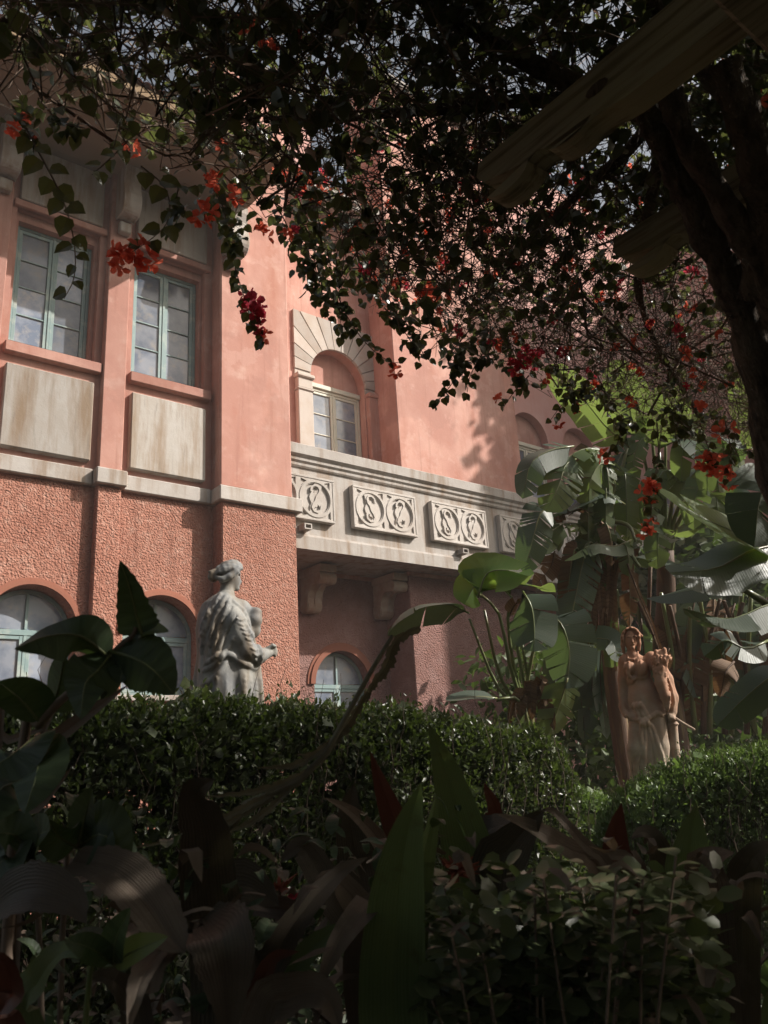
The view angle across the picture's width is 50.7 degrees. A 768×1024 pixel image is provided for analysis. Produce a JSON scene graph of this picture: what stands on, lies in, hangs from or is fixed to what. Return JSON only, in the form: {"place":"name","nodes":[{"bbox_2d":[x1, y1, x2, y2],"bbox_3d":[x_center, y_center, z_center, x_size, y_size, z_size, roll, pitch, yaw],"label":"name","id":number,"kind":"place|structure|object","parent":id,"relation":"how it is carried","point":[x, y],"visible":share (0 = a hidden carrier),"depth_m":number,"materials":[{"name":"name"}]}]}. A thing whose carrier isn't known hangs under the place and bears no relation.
{"place":"outdoors","nodes":[
{"label":"outdoors","id":0,"kind":"place"},
{"bbox_2d":[0,0,733,230],"label":"sky","id":1,"kind":"structure","parent":0,"point":[171,74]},
{"bbox_2d":[21,842,766,1023],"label":"ground","id":2,"kind":"structure","parent":0,"point":[111,917],"depth_m":4.61,"materials":[{"name":"soil"}]},
{"bbox_2d":[0,686,126,972],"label":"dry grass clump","id":3,"kind":"object","parent":2,"relation":"on","point":[67,728],"visible":0.3,"depth_m":1.46,"materials":[{"name":"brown plant"}]},
{"bbox_2d":[0,788,132,1023],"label":"broadleaf shrub","id":4,"kind":"object","parent":2,"relation":"on","point":[103,822],"visible":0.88,"depth_m":1.27,"materials":[{"name":"green plant"}]},
{"bbox_2d":[0,561,177,959],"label":"broadleaf shrub","id":5,"kind":"object","parent":2,"relation":"on","point":[140,658],"visible":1,"depth_m":1.23,"materials":[{"name":"green plant"}]},
{"bbox_2d":[64,908,167,1023],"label":"seedling","id":6,"kind":"object","parent":2,"relation":"on","point":[111,946],"visible":1,"depth_m":1.05,"materials":[{"name":"green plant"}]},
{"bbox_2d":[118,1020,164,1023],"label":"strap clump","id":7,"kind":"object","parent":2,"relation":"on","point":[157,1022],"visible":0.25,"depth_m":1.50,"materials":[{"name":"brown plant"}]},
{"bbox_2d":[153,1000,190,1023],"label":"strap clump","id":8,"kind":"object","parent":2,"relation":"on","point":[174,1009],"visible":0.54,"depth_m":1.52,"materials":[{"name":"brown plant"}]},
{"bbox_2d":[0,777,367,1023],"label":"lily plant","id":9,"kind":"object","parent":2,"relation":"on","point":[235,977],"visible":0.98,"depth_m":1.17,"materials":[{"name":"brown plant"}]},
{"bbox_2d":[136,626,420,847],"bbox_3d":[-0.186,0.950,1.612,0.636,1.442,0.119,-3,-17,-3],"label":"withered stalk","id":10,"kind":"object","parent":2,"relation":"on","point":[282,789],"visible":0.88,"depth_m":1.71,"materials":[{"name":"brown plant"}]},
{"bbox_2d":[267,873,297,895],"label":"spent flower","id":11,"kind":"object","parent":2,"relation":"on","point":[280,887],"visible":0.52,"depth_m":1.90,"materials":[{"name":"brown plant"}]},
{"bbox_2d":[2,658,594,1023],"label":"garden hedge","id":12,"kind":"object","parent":2,"relation":"on","point":[154,754],"visible":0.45,"depth_m":4.10,"materials":[{"name":"green plant"}]},
{"bbox_2d":[310,970,342,1023],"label":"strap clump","id":13,"kind":"object","parent":2,"relation":"on","point":[318,1013],"visible":0.07,"depth_m":1.67,"materials":[{"name":"brown plant"}]},
{"bbox_2d":[334,956,342,972],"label":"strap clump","id":14,"kind":"object","parent":2,"relation":"on","point":[338,966],"visible":0.07,"depth_m":2.07,"materials":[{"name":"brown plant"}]},
{"bbox_2d":[281,782,438,1023],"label":"lily plant","id":15,"kind":"object","parent":2,"relation":"on","point":[378,937],"visible":0.82,"depth_m":1.29,"materials":[{"name":"green plant"}]},
{"bbox_2d":[325,751,401,892],"bbox_3d":[0.003,1.172,1.907,0.225,1.172,0.239,-4,-17,3],"label":"lily plant","id":16,"kind":"object","parent":2,"relation":"on","point":[355,827],"visible":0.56,"depth_m":2.05,"materials":[{"name":"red plant"}]},
{"bbox_2d":[0,14,767,917],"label":"pink villa","id":17,"kind":"object","parent":2,"relation":"on","point":[170,436],"visible":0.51,"depth_m":9.98,"materials":[{"name":"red paint"}]},
{"bbox_2d":[0,590,67,684],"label":"arched window","id":18,"kind":"structure","parent":17,"relation":"in","point":[23,613],"depth_m":8.07,"materials":[{"name":"grey glass"}]},
{"bbox_2d":[8,225,91,358],"bbox_3d":[-3.798,-2.455,9.222,0.846,1.523,0.070,10,-22,-37],"label":"window","id":19,"kind":"structure","parent":17,"relation":"in","point":[37,319],"depth_m":9.21,"materials":[{"name":"grey glass"}]},
{"bbox_2d":[120,600,190,694],"bbox_3d":[-2.520,1.486,8.861,0.854,1.052,0.083,10,-22,-37],"label":"arched window","id":20,"kind":"structure","parent":17,"relation":"in","point":[168,615],"depth_m":9.03,"materials":[{"name":"grey glass"}]},
{"bbox_2d":[131,267,195,386],"bbox_3d":[-2.743,-2.264,10.035,0.846,1.523,0.070,10,-22,-37],"label":"window","id":21,"kind":"structure","parent":17,"relation":"in","point":[163,325],"depth_m":10.05,"materials":[{"name":"grey glass"}]},
{"bbox_2d":[313,388,361,456],"bbox_3d":[-0.741,-0.655,12.238,1.006,2.478,0.070,10,-22,-37],"label":"window","id":22,"kind":"structure","parent":17,"relation":"in","point":[336,417],"depth_m":12.50,"materials":[{"name":"grey glass"}]},
{"bbox_2d":[314,653,363,708],"bbox_3d":[-0.651,2.558,11.117,0.904,1.227,0.083,10,-22,-37],"label":"arched window","id":23,"kind":"structure","parent":17,"relation":"in","point":[336,670],"depth_m":11.21,"materials":[{"name":"white glass"}]},
{"bbox_2d":[519,446,548,497],"bbox_3d":[2.716,-0.027,14.903,1.006,2.478,0.070,10,-22,-37],"label":"window","id":24,"kind":"structure","parent":17,"relation":"in","point":[524,451],"depth_m":15.20,"materials":[{"name":"grey glass"}]},
{"bbox_2d":[667,498,677,520],"bbox_3d":[6.174,0.601,17.567,1.006,2.478,0.070,10,-22,-37],"label":"window","id":25,"kind":"structure","parent":17,"relation":"in","point":[668,501],"depth_m":18.00,"materials":[{"name":"grey glass"}]},
{"bbox_2d":[0,0,767,539],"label":"bougainvillea vine","id":26,"kind":"object","parent":2,"relation":"on","point":[726,230],"visible":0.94,"depth_m":2.60,"materials":[{"name":"green plant"}]},
{"bbox_2d":[45,893,767,1023],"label":"ground cover","id":27,"kind":"object","parent":2,"relation":"on","point":[52,1012],"depth_m":2.96,"materials":[{"name":"green plant"}]},
{"bbox_2d":[0,792,464,1023],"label":"undergrowth","id":28,"kind":"object","parent":27,"relation":"on","point":[265,929],"visible":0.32,"depth_m":1.45,"materials":[{"name":"green plant"}]},
{"bbox_2d":[1,824,767,1023],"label":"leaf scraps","id":29,"kind":"object","parent":28,"relation":"on","point":[707,977],"visible":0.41,"depth_m":1.28,"materials":[{"name":"green plant"}]},
{"bbox_2d":[253,895,316,924],"bbox_3d":[-0.197,0.773,1.583,0.155,0.055,0.025,-10,-19,21],"label":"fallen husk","id":30,"kind":"object","parent":29,"relation":"on","point":[286,903],"visible":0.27,"depth_m":1.59,"materials":[{"name":"brown plant"}]},
{"bbox_2d":[288,893,297,898],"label":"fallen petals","id":31,"kind":"object","parent":30,"relation":"on","point":[290,896],"visible":0.2,"depth_m":1.58,"materials":[{"name":"red plant"}]},
{"bbox_2d":[440,855,481,914],"bbox_3d":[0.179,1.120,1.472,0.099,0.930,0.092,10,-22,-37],"label":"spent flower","id":32,"kind":"object","parent":2,"relation":"on","point":[460,871],"visible":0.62,"depth_m":1.59,"materials":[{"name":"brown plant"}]},
{"bbox_2d":[428,723,545,910],"bbox_3d":[0.230,1.064,1.689,0.211,1.222,0.300,0,-18,-12],"label":"lily plant","id":33,"kind":"object","parent":2,"relation":"on","point":[503,838],"visible":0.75,"depth_m":1.83,"materials":[{"name":"green plant"}]},
{"bbox_2d":[387,552,596,730],"bbox_3d":[0.921,1.571,6.057,1.603,2.642,0.775,3,-19,-20],"label":"banana plant","id":34,"kind":"object","parent":2,"relation":"on","point":[480,572],"visible":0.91,"depth_m":6.35,"materials":[{"name":"green plant"}]},
{"bbox_2d":[291,947,767,1023],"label":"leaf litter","id":35,"kind":"object","parent":2,"relation":"on","point":[343,1010],"depth_m":3.70,"materials":[{"name":"brown plant"}]},
{"bbox_2d":[497,803,649,1015],"bbox_3d":[0.444,1.121,1.597,0.378,1.031,0.099,9,-21,-35],"label":"lily plant","id":36,"kind":"object","parent":2,"relation":"on","point":[578,844],"visible":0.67,"depth_m":1.72,"materials":[{"name":"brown plant"}]},
{"bbox_2d":[408,845,742,1023],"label":"round leaf shrub","id":37,"kind":"object","parent":2,"relation":"on","point":[523,942],"visible":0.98,"depth_m":1.25,"materials":[{"name":"green plant"}]},
{"bbox_2d":[553,780,615,900],"bbox_3d":[1.492,2.394,5.745,0.985,1.114,0.874,-3,-17,-1],"label":"garden hedge","id":38,"kind":"object","parent":2,"relation":"on","point":[595,805],"visible":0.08,"depth_m":5.68,"materials":[{"name":"green plant"}]},
{"bbox_2d":[515,363,672,787],"bbox_3d":[1.837,0.900,6.912,1.187,4.520,1.651,-8,-18,14],"label":"banana plant","id":39,"kind":"object","parent":2,"relation":"on","point":[592,563],"visible":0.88,"depth_m":6.89,"materials":[{"name":"green plant"}]},
{"bbox_2d":[449,626,767,840],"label":"shrub thicket","id":40,"kind":"object","parent":2,"relation":"on","point":[598,759],"visible":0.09,"depth_m":8.39,"materials":[{"name":"green plant"}]},
{"bbox_2d":[477,0,767,326],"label":"pergola","id":41,"kind":"object","parent":2,"relation":"on","point":[670,47],"visible":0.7,"depth_m":2.03,"materials":[{"name":"brown wood"}]},
{"bbox_2d":[586,722,767,953],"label":"garden hedge","id":42,"kind":"object","parent":2,"relation":"on","point":[663,799],"visible":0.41,"depth_m":4.71,"materials":[{"name":"green plant"}]},
{"bbox_2d":[590,360,767,823],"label":"banana plant","id":43,"kind":"object","parent":2,"relation":"on","point":[684,643],"visible":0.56,"depth_m":7.61,"materials":[{"name":"green plant"}]},
{"bbox_2d":[617,500,767,835],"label":"garden tree","id":44,"kind":"object","parent":2,"relation":"on","point":[698,543],"visible":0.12,"depth_m":10.91,"materials":[{"name":"green plant"}]},
{"bbox_2d":[631,805,767,1023],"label":"lily plant","id":45,"kind":"object","parent":2,"relation":"on","point":[739,939],"visible":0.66,"depth_m":1.59,"materials":[{"name":"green plant"}]},
{"bbox_2d":[646,378,767,729],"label":"banana plant","id":46,"kind":"object","parent":2,"relation":"on","point":[737,565],"visible":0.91,"depth_m":4.76,"materials":[{"name":"green plant"}]},
{"bbox_2d":[761,905,767,964],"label":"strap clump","id":47,"kind":"object","parent":2,"relation":"on","point":[764,957],"visible":0.03,"depth_m":2.11,"materials":[{"name":"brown plant"}]},
{"bbox_3d":[-0.885,2.221,4.684,0.720,0.985,0.720,0,-18,-11],"label":"pedestal","id":48,"kind":"object","parent":2,"relation":"on","visible":0},
{"bbox_2d":[191,559,277,787],"bbox_3d":[-0.955,1.032,5.062,0.547,1.514,0.504,10,-22,-37],"label":"statue","id":49,"kind":"object","parent":48,"relation":"on","point":[231,654],"visible":0.55,"depth_m":4.98,"materials":[{"name":"grey stone"}]},
{"bbox_3d":[2.076,2.661,6.067,0.985,0.632,0.984,10,-22,-37],"label":"pedestal","id":50,"kind":"object","parent":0,"visible":0},
{"bbox_2d":[617,626,694,782],"bbox_3d":[2.076,1.627,6.316,0.362,1.487,0.577,10,-22,-37],"label":"statue","id":51,"kind":"object","parent":50,"relation":"on","point":[648,707],"visible":0.65,"depth_m":6.29,"materials":[{"name":"stone"}]}
]}

